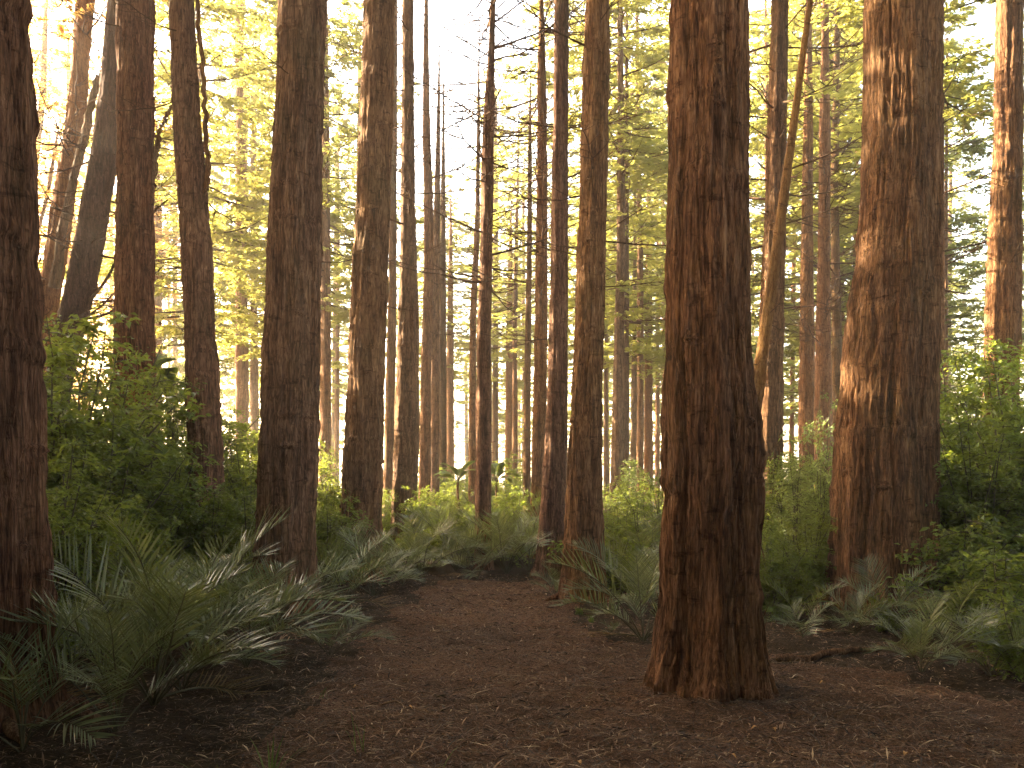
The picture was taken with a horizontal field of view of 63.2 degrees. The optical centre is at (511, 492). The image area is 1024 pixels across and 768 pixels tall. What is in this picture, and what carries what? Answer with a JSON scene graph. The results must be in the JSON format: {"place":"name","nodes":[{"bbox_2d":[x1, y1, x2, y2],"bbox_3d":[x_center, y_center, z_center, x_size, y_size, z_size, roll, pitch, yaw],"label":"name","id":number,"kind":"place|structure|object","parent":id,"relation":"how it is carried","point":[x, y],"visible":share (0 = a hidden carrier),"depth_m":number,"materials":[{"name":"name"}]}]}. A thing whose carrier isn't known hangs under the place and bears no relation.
{"place":"outdoors","nodes":[
{"label":"outdoors","id":0,"kind":"place"},
{"bbox_2d":[0,515,1023,767],"bbox_3d":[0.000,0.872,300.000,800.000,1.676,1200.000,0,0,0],"label":"ground","id":1,"kind":"structure","parent":0,"point":[180,741],"depth_m":7.23,"materials":[{"name":"brown soil"}]},
{"bbox_2d":[0,0,117,744],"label":"redwood tree","id":2,"kind":"object","parent":1,"relation":"on","point":[26,557],"visible":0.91,"depth_m":5.50,"materials":[{"name":"brown plant"}]},
{"bbox_2d":[29,0,91,292],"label":"redwood tree","id":3,"kind":"object","parent":1,"relation":"on","point":[44,45],"visible":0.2,"depth_m":33.94,"materials":[{"name":"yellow plant"}]},
{"bbox_2d":[30,0,92,280],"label":"conifer tree","id":4,"kind":"object","parent":1,"relation":"on","point":[43,163],"visible":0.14,"depth_m":29.37,"materials":[{"name":"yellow plant"}]},
{"bbox_2d":[0,594,126,752],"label":"palm","id":5,"kind":"object","parent":1,"relation":"on","point":[22,725],"visible":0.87,"depth_m":5.07,"materials":[{"name":"green plant"}]},
{"bbox_2d":[36,0,114,410],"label":"conifer tree","id":6,"kind":"object","parent":1,"relation":"on","point":[55,68],"visible":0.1,"depth_m":43.24,"materials":[{"name":"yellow plant"}]},
{"bbox_2d":[46,436,146,662],"bbox_3d":[-4.236,0.630,7.697,1.432,2.324,1.731,0,0,-3],"label":"shrub","id":7,"kind":"object","parent":1,"relation":"on","point":[60,515],"visible":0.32,"depth_m":7.58,"materials":[{"name":"green plant"}]},
{"bbox_2d":[28,0,167,372],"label":"redwood tree","id":8,"kind":"object","parent":1,"relation":"on","point":[55,256],"visible":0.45,"depth_m":21.77,"materials":[{"name":"orange plant"}]},
{"bbox_2d":[1,589,229,732],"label":"palm","id":9,"kind":"object","parent":1,"relation":"on","point":[133,646],"visible":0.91,"depth_m":5.43,"materials":[{"name":"green plant"}]},
{"bbox_2d":[46,414,196,611],"bbox_3d":[-5.040,0.369,9.814,2.744,2.638,2.161,0,0,-38],"label":"shrub","id":10,"kind":"object","parent":1,"relation":"on","point":[118,463],"visible":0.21,"depth_m":9.80,"materials":[{"name":"green plant"}]},
{"bbox_2d":[42,312,206,489],"bbox_3d":[-6.470,-0.525,12.892,3.095,4.450,4.343,0,0,-27],"label":"shrub","id":11,"kind":"object","parent":1,"relation":"on","point":[80,365],"visible":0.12,"depth_m":12.64,"materials":[{"name":"green plant"}]},
{"bbox_2d":[43,311,211,579],"bbox_3d":[-5.564,-0.211,10.640,2.833,4.134,3.426,0,0,39],"label":"shrub","id":12,"kind":"object","parent":1,"relation":"on","point":[79,423],"visible":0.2,"depth_m":10.41,"materials":[{"name":"green plant"}]},
{"bbox_2d":[37,0,227,444],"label":"redwood tree","id":13,"kind":"object","parent":1,"relation":"on","point":[81,290],"visible":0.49,"depth_m":19.75,"materials":[{"name":"brown plant"}]},
{"bbox_2d":[61,0,204,460],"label":"redwood tree","id":14,"kind":"object","parent":1,"relation":"on","point":[137,154],"visible":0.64,"depth_m":13.77,"materials":[{"name":"brown plant"}]},
{"bbox_2d":[85,496,183,639],"bbox_3d":[-4.174,0.872,9.130,1.438,1.665,1.345,0,0,-33],"label":"shrub","id":15,"kind":"object","parent":1,"relation":"on","point":[166,534],"visible":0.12,"depth_m":9.04,"materials":[{"name":"green plant"}]},
{"bbox_2d":[94,63,183,434],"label":"redwood tree","id":16,"kind":"object","parent":1,"relation":"on","point":[159,232],"visible":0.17,"depth_m":35.82,"materials":[{"name":"green plant"}]},
{"bbox_2d":[92,363,197,554],"bbox_3d":[-5.538,-0.064,12.298,1.970,3.571,1.842,0,0,19],"label":"shrub","id":17,"kind":"object","parent":1,"relation":"on","point":[170,423],"visible":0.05,"depth_m":12.42,"materials":[{"name":"green plant"}]},
{"bbox_2d":[0,508,292,705],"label":"fern","id":18,"kind":"object","parent":1,"relation":"on","point":[172,606],"visible":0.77,"depth_m":5.94,"materials":[{"name":"green plant"}]},
{"bbox_2d":[93,439,238,568],"bbox_3d":[-4.811,0.498,11.295,1.768,2.518,2.139,0,0,-42],"label":"shrub","id":19,"kind":"object","parent":1,"relation":"on","point":[176,537],"visible":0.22,"depth_m":11.01,"materials":[{"name":"green plant"}]},
{"bbox_2d":[84,0,263,552],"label":"redwood tree","id":20,"kind":"object","parent":1,"relation":"on","point":[193,173],"visible":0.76,"depth_m":12.83,"materials":[{"name":"brown plant"}]},
{"bbox_2d":[63,548,288,698],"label":"palm","id":21,"kind":"object","parent":1,"relation":"on","point":[192,671],"visible":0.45,"depth_m":6.62,"materials":[{"name":"green plant"}]},
{"bbox_2d":[103,402,257,544],"bbox_3d":[-5.654,0.165,13.376,2.340,3.231,2.830,0,0,34],"label":"shrub","id":22,"kind":"object","parent":1,"relation":"on","point":[187,470],"visible":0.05,"depth_m":13.08,"materials":[{"name":"green plant"}]},
{"bbox_2d":[116,8,264,380],"bbox_3d":[-13.975,-14.270,37.387,7.339,30.350,6.550,0,0,0],"label":"conifer tree","id":23,"kind":"object","parent":1,"relation":"on","point":[216,175],"visible":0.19,"depth_m":37.41,"materials":[{"name":"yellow plant"}]},
{"bbox_2d":[38,0,354,351],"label":"conifer tree","id":24,"kind":"object","parent":1,"relation":"on","point":[219,7],"visible":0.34,"depth_m":26.77,"materials":[{"name":"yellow plant"}]},
{"bbox_2d":[165,484,254,599],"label":"shrub","id":25,"kind":"object","parent":1,"relation":"on","point":[221,524],"visible":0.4,"depth_m":10.90,"materials":[{"name":"green plant"}]},
{"bbox_2d":[155,0,275,460],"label":"redwood tree","id":26,"kind":"object","parent":1,"relation":"on","point":[242,383],"visible":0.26,"depth_m":31.78,"materials":[{"name":"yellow plant"}]},
{"bbox_2d":[185,471,256,595],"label":"shrub","id":27,"kind":"object","parent":1,"relation":"on","point":[239,520],"visible":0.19,"depth_m":12.50,"materials":[{"name":"green plant"}]},
{"bbox_2d":[75,504,373,665],"bbox_3d":[-2.604,0.849,7.828,2.477,1.562,2.610,0,0,29],"label":"palm","id":28,"kind":"object","parent":1,"relation":"on","point":[232,557],"visible":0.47,"depth_m":7.64,"materials":[{"name":"green plant"}]},
{"bbox_2d":[208,1,273,462],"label":"redwood tree","id":29,"kind":"object","parent":1,"relation":"on","point":[254,365],"visible":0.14,"depth_m":37.85,"materials":[{"name":"green plant"}]},
{"bbox_2d":[146,554,342,666],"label":"palm","id":30,"kind":"object","parent":1,"relation":"on","point":[244,662],"visible":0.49,"depth_m":7.54,"materials":[{"name":"green plant"}]},
{"bbox_2d":[184,548,368,640],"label":"palm","id":31,"kind":"object","parent":1,"relation":"on","point":[321,576],"visible":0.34,"depth_m":9.43,"materials":[{"name":"green plant"}]},
{"bbox_2d":[209,0,347,385],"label":"conifer tree","id":32,"kind":"object","parent":1,"relation":"on","point":[238,186],"visible":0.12,"depth_m":28.44,"materials":[{"name":"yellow plant"}]},
{"bbox_2d":[239,0,335,619],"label":"redwood tree","id":33,"kind":"object","parent":1,"relation":"on","point":[288,458],"visible":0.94,"depth_m":10.61,"materials":[{"name":"brown plant"}]},
{"bbox_2d":[219,0,423,490],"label":"redwood tree","id":34,"kind":"object","parent":1,"relation":"on","point":[328,308],"visible":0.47,"depth_m":27.82,"materials":[{"name":"yellow plant"}]},
{"bbox_2d":[329,80,356,506],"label":"redwood tree","id":35,"kind":"object","parent":1,"relation":"on","point":[338,385],"visible":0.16,"depth_m":44.90,"materials":[{"name":"green plant"}]},
{"bbox_2d":[315,489,374,585],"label":"shrub","id":36,"kind":"object","parent":1,"relation":"on","point":[326,531],"visible":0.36,"depth_m":14.40,"materials":[{"name":"green plant"}]},
{"bbox_2d":[329,3,400,355],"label":"conifer tree","id":37,"kind":"object","parent":1,"relation":"on","point":[352,17],"visible":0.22,"depth_m":36.15,"materials":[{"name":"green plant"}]},
{"bbox_2d":[316,527,413,608],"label":"palm","id":38,"kind":"object","parent":1,"relation":"on","point":[337,573],"visible":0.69,"depth_m":11.64,"materials":[{"name":"green plant"}]},
{"bbox_2d":[319,519,427,596],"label":"palm","id":39,"kind":"object","parent":1,"relation":"on","point":[371,555],"visible":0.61,"depth_m":13.14,"materials":[{"name":"green plant"}]},
{"bbox_2d":[322,0,453,582],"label":"redwood tree","id":40,"kind":"object","parent":1,"relation":"on","point":[363,461],"visible":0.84,"depth_m":15.14,"materials":[{"name":"brown plant"}]},
{"bbox_2d":[328,0,469,515],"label":"redwood tree","id":41,"kind":"object","parent":1,"relation":"on","point":[390,383],"visible":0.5,"depth_m":25.89,"materials":[{"name":"brown plant"}]},
{"bbox_2d":[325,0,505,550],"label":"redwood tree","id":42,"kind":"object","parent":1,"relation":"on","point":[407,432],"visible":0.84,"depth_m":19.82,"materials":[{"name":"brown plant"}]},
{"bbox_2d":[397,18,468,515],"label":"redwood tree","id":43,"kind":"object","parent":1,"relation":"on","point":[435,404],"visible":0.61,"depth_m":26.89,"materials":[{"name":"brown plant"}]},
{"bbox_2d":[383,511,491,574],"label":"palm","id":44,"kind":"object","parent":1,"relation":"on","point":[433,535],"visible":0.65,"depth_m":15.80,"materials":[{"name":"green plant"}]},
{"bbox_2d":[398,57,484,494],"bbox_3d":[-2.963,-7.990,31.582,4.164,18.820,3.320,0,0,0],"label":"redwood tree","id":45,"kind":"object","parent":1,"relation":"on","point":[442,399],"visible":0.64,"depth_m":31.89,"materials":[{"name":"brown plant"}]},
{"bbox_2d":[420,187,468,480],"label":"redwood tree","id":46,"kind":"object","parent":1,"relation":"on","point":[450,402],"visible":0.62,"depth_m":39.86,"materials":[{"name":"orange plant"}]},
{"bbox_2d":[414,496,474,565],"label":"shrub","id":47,"kind":"object","parent":1,"relation":"on","point":[457,516],"visible":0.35,"depth_m":17.72,"materials":[{"name":"green plant"}]},
{"bbox_2d":[394,0,506,507],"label":"redwood tree","id":48,"kind":"object","parent":1,"relation":"on","point":[425,457],"visible":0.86,"depth_m":23.89,"materials":[{"name":"brown plant"}]},
{"bbox_2d":[385,171,533,379],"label":"conifer tree","id":49,"kind":"object","parent":1,"relation":"on","point":[461,251],"visible":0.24,"depth_m":41.79,"materials":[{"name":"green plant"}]},
{"bbox_2d":[416,0,550,509],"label":"redwood tree","id":50,"kind":"object","parent":1,"relation":"on","point":[472,400],"visible":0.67,"depth_m":24.92,"materials":[{"name":"brown plant"}]},
{"bbox_2d":[389,0,584,570],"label":"redwood tree","id":51,"kind":"object","parent":1,"relation":"on","point":[483,441],"visible":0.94,"depth_m":16.89,"materials":[{"name":"brown plant"}]},
{"bbox_2d":[453,58,533,485],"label":"conifer tree","id":52,"kind":"object","parent":1,"relation":"on","point":[495,380],"visible":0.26,"depth_m":45.55,"materials":[{"name":"green plant"}]},
{"bbox_2d":[450,502,553,573],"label":"palm","id":53,"kind":"object","parent":1,"relation":"on","point":[507,570],"visible":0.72,"depth_m":16.13,"materials":[{"name":"green plant"}]},
{"bbox_2d":[453,52,551,480],"bbox_3d":[-0.079,-9.303,38.053,5.271,21.446,5.024,0,0,0],"label":"redwood tree","id":54,"kind":"object","parent":1,"relation":"on","point":[515,350],"visible":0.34,"depth_m":37.92,"materials":[{"name":"green plant"}]},
{"bbox_2d":[493,197,525,487],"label":"redwood tree","id":55,"kind":"object","parent":1,"relation":"on","point":[508,421],"visible":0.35,"depth_m":41.84,"materials":[{"name":"orange plant"}]},
{"bbox_2d":[450,64,612,514],"bbox_3d":[0.579,-5.470,23.987,4.767,13.859,4.610,0,0,0],"label":"redwood tree","id":56,"kind":"object","parent":1,"relation":"on","point":[527,427],"visible":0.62,"depth_m":23.93,"materials":[{"name":"brown plant"}]},
{"bbox_2d":[491,0,578,388],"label":"conifer tree","id":57,"kind":"object","parent":1,"relation":"on","point":[520,381],"visible":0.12,"depth_m":44.50,"materials":[{"name":"green plant"}]},
{"bbox_2d":[428,0,646,558],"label":"redwood tree","id":58,"kind":"object","parent":1,"relation":"on","point":[540,357],"visible":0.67,"depth_m":18.89,"materials":[{"name":"green plant"}]},
{"bbox_2d":[454,0,647,579],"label":"redwood tree","id":59,"kind":"object","parent":1,"relation":"on","point":[552,504],"visible":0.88,"depth_m":15.27,"materials":[{"name":"brown plant"}]},
{"bbox_2d":[516,9,636,363],"bbox_3d":[3.279,-9.862,36.488,5.149,22.563,5.217,0,0,-34],"label":"conifer tree","id":60,"kind":"object","parent":1,"relation":"on","point":[571,200],"visible":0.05,"depth_m":36.46,"materials":[{"name":"green plant"}]},
{"bbox_2d":[494,0,665,604],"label":"redwood tree","id":61,"kind":"object","parent":1,"relation":"on","point":[584,515],"visible":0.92,"depth_m":11.72,"materials":[{"name":"brown plant"}]},
{"bbox_2d":[509,0,670,520],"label":"redwood tree","id":62,"kind":"object","parent":1,"relation":"on","point":[617,440],"visible":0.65,"depth_m":25.87,"materials":[{"name":"green plant"}]},
{"bbox_2d":[531,0,669,497],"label":"conifer tree","id":63,"kind":"object","parent":1,"relation":"on","point":[631,187],"visible":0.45,"depth_m":27.27,"materials":[{"name":"green plant"}]},
{"bbox_2d":[546,539,659,640],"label":"palm","id":64,"kind":"object","parent":1,"relation":"on","point":[645,565],"visible":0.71,"depth_m":9.03,"materials":[{"name":"green plant"}]},
{"bbox_2d":[547,532,658,596],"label":"shrub","id":65,"kind":"object","parent":1,"relation":"on","point":[616,580],"visible":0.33,"depth_m":12.89,"materials":[{"name":"green plant"}]},
{"bbox_2d":[547,77,666,516],"bbox_3d":[4.956,-8.329,35.906,7.463,19.450,7.483,0,0,0],"label":"redwood tree","id":66,"kind":"object","parent":1,"relation":"on","point":[655,337],"visible":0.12,"depth_m":35.91,"materials":[{"name":"green plant"}]},
{"bbox_2d":[561,536,659,610],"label":"palm","id":67,"kind":"object","parent":1,"relation":"on","point":[615,571],"visible":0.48,"depth_m":11.23,"materials":[{"name":"green plant"}]},
{"bbox_2d":[606,69,667,517],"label":"redwood tree","id":68,"kind":"object","parent":1,"relation":"on","point":[648,428],"visible":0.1,"depth_m":39.83,"materials":[{"name":"orange plant"}]},
{"bbox_2d":[605,1,669,517],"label":"redwood tree","id":69,"kind":"object","parent":1,"relation":"on","point":[639,268],"visible":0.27,"depth_m":31.89,"materials":[{"name":"green plant"}]},
{"bbox_2d":[663,0,856,347],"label":"conifer tree","id":70,"kind":"object","parent":1,"relation":"on","point":[762,184],"visible":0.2,"depth_m":31.67,"materials":[{"name":"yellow plant"}]},
{"bbox_2d":[659,0,862,557],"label":"redwood tree","id":71,"kind":"object","parent":1,"relation":"on","point":[772,410],"visible":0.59,"depth_m":16.83,"materials":[{"name":"green plant"}]},
{"bbox_2d":[761,444,812,569],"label":"shrub","id":72,"kind":"object","parent":1,"relation":"on","point":[771,508],"visible":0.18,"depth_m":14.74,"materials":[{"name":"green plant"}]},
{"bbox_2d":[759,530,820,622],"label":"shrub","id":73,"kind":"object","parent":1,"relation":"on","point":[773,569],"visible":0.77,"depth_m":10.40,"materials":[{"name":"green plant"}]},
{"bbox_2d":[754,0,829,410],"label":"dead tree","id":74,"kind":"object","parent":1,"relation":"on","point":[762,350],"visible":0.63,"depth_m":11.95,"materials":[{"name":"brown wood"}]},
{"bbox_2d":[761,448,829,593],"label":"shrub","id":75,"kind":"object","parent":1,"relation":"on","point":[795,515],"visible":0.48,"depth_m":12.39,"materials":[{"name":"green plant"}]},
{"bbox_2d":[750,12,846,480],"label":"conifer tree","id":76,"kind":"object","parent":1,"relation":"on","point":[791,362],"visible":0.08,"depth_m":44.23,"materials":[{"name":"green plant"}]},
{"bbox_2d":[762,505,837,605],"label":"shrub","id":77,"kind":"object","parent":1,"relation":"on","point":[822,564],"visible":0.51,"depth_m":11.53,"materials":[{"name":"green plant"}]},
{"bbox_2d":[749,0,858,508],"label":"redwood tree","id":78,"kind":"object","parent":1,"relation":"on","point":[806,389],"visible":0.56,"depth_m":25.85,"materials":[{"name":"green plant"}]},
{"bbox_2d":[749,2,860,360],"bbox_3d":[11.910,-13.793,32.929,6.426,29.965,6.892,0,0,41],"label":"conifer tree","id":79,"kind":"object","parent":1,"relation":"on","point":[847,269],"visible":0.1,"depth_m":32.65,"materials":[{"name":"green plant"}]},
{"bbox_2d":[760,575,849,637],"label":"palm","id":80,"kind":"object","parent":1,"relation":"on","point":[783,620],"visible":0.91,"depth_m":8.99,"materials":[{"name":"green plant"}]},
{"bbox_2d":[750,0,862,496],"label":"redwood tree","id":81,"kind":"object","parent":1,"relation":"on","point":[823,345],"visible":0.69,"depth_m":23.85,"materials":[{"name":"orange plant"}]},
{"bbox_2d":[779,376,838,572],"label":"shrub","id":82,"kind":"object","parent":1,"relation":"on","point":[822,488],"visible":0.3,"depth_m":13.38,"materials":[{"name":"green plant"}]},
{"bbox_2d":[749,0,965,442],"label":"redwood tree","id":83,"kind":"object","parent":1,"relation":"on","point":[835,236],"visible":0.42,"depth_m":27.87,"materials":[{"name":"brown plant"}]},
{"bbox_2d":[813,580,901,634],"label":"palm","id":84,"kind":"object","parent":1,"relation":"on","point":[859,597],"visible":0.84,"depth_m":9.53,"materials":[{"name":"green plant"}]},
{"bbox_2d":[811,0,974,622],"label":"redwood tree","id":85,"kind":"object","parent":1,"relation":"on","point":[885,486],"visible":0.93,"depth_m":10.85,"materials":[{"name":"brown plant"}]},
{"bbox_2d":[833,554,970,627],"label":"palm","id":86,"kind":"object","parent":1,"relation":"on","point":[899,595],"visible":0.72,"depth_m":9.78,"materials":[{"name":"green plant"}]},
{"bbox_2d":[810,0,1023,426],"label":"redwood tree","id":87,"kind":"object","parent":1,"relation":"on","point":[952,88],"visible":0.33,"depth_m":20.03,"materials":[{"name":"green plant"}]},
{"bbox_2d":[819,337,1023,468],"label":"shrub","id":88,"kind":"object","parent":1,"relation":"on","point":[971,385],"visible":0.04,"depth_m":15.26,"materials":[{"name":"green plant"}]},
{"bbox_2d":[851,589,1000,671],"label":"palm","id":89,"kind":"object","parent":1,"relation":"on","point":[917,629],"visible":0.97,"depth_m":7.39,"materials":[{"name":"green plant"}]},
{"bbox_2d":[883,578,1013,670],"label":"palm","id":90,"kind":"object","parent":1,"relation":"on","point":[942,623],"visible":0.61,"depth_m":7.90,"materials":[{"name":"green plant"}]},
{"bbox_2d":[874,546,1023,644],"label":"shrub","id":91,"kind":"object","parent":1,"relation":"on","point":[1014,582],"visible":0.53,"depth_m":9.15,"materials":[{"name":"green plant"}]},
{"bbox_2d":[894,513,1023,610],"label":"shrub","id":92,"kind":"object","parent":1,"relation":"on","point":[946,572],"visible":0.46,"depth_m":10.17,"materials":[{"name":"green plant"}]},
{"bbox_2d":[944,24,988,415],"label":"conifer tree","id":93,"kind":"object","parent":1,"relation":"on","point":[963,165],"visible":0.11,"depth_m":40.93,"materials":[{"name":"green plant"}]},
{"bbox_2d":[924,604,1023,676],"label":"palm","id":94,"kind":"object","parent":1,"relation":"on","point":[1004,646],"visible":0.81,"depth_m":7.46,"materials":[{"name":"green plant"}]},
{"bbox_2d":[925,415,1023,598],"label":"shrub","id":95,"kind":"object","parent":1,"relation":"on","point":[960,505],"visible":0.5,"depth_m":10.88,"materials":[{"name":"green plant"}]},
{"bbox_2d":[940,336,1023,603],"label":"shrub","id":96,"kind":"object","parent":1,"relation":"on","point":[1001,406],"visible":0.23,"depth_m":11.49,"materials":[{"name":"green plant"}]},
{"bbox_2d":[940,340,1023,533],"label":"shrub","id":97,"kind":"object","parent":1,"relation":"on","point":[1020,409],"visible":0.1,"depth_m":13.07,"materials":[{"name":"green plant"}]},
{"bbox_2d":[944,4,1023,409],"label":"redwood tree","id":98,"kind":"object","parent":1,"relation":"on","point":[970,219],"visible":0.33,"depth_m":29.65,"materials":[{"name":"green plant"}]},
{"bbox_2d":[944,121,1023,431],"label":"conifer tree","id":99,"kind":"object","parent":1,"relation":"on","point":[963,202],"visible":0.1,"depth_m":50.70,"materials":[{"name":"green plant"}]},
{"bbox_2d":[957,593,1023,681],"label":"shrub","id":100,"kind":"object","parent":1,"relation":"on","point":[1011,662],"visible":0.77,"depth_m":7.40,"materials":[{"name":"green plant"}]},
{"bbox_2d":[960,0,1023,424],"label":"redwood tree","id":101,"kind":"object","parent":1,"relation":"on","point":[1003,312],"visible":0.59,"depth_m":15.80,"materials":[{"name":"brown plant"}]},
{"bbox_2d":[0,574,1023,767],"bbox_3d":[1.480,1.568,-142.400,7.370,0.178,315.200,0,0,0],"label":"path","id":102,"kind":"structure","parent":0,"point":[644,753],"depth_m":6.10,"materials":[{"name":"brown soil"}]},
{"bbox_2d":[643,0,779,702],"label":"redwood tree","id":103,"kind":"object","parent":102,"relation":"on","point":[709,636],"visible":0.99,"depth_m":6.32,"materials":[{"name":"brown plant"}]},
{"bbox_2d":[30,0,1023,487],"label":"sky","id":104,"kind":"structure","parent":0,"point":[985,16],"materials":[{"name":"white"}]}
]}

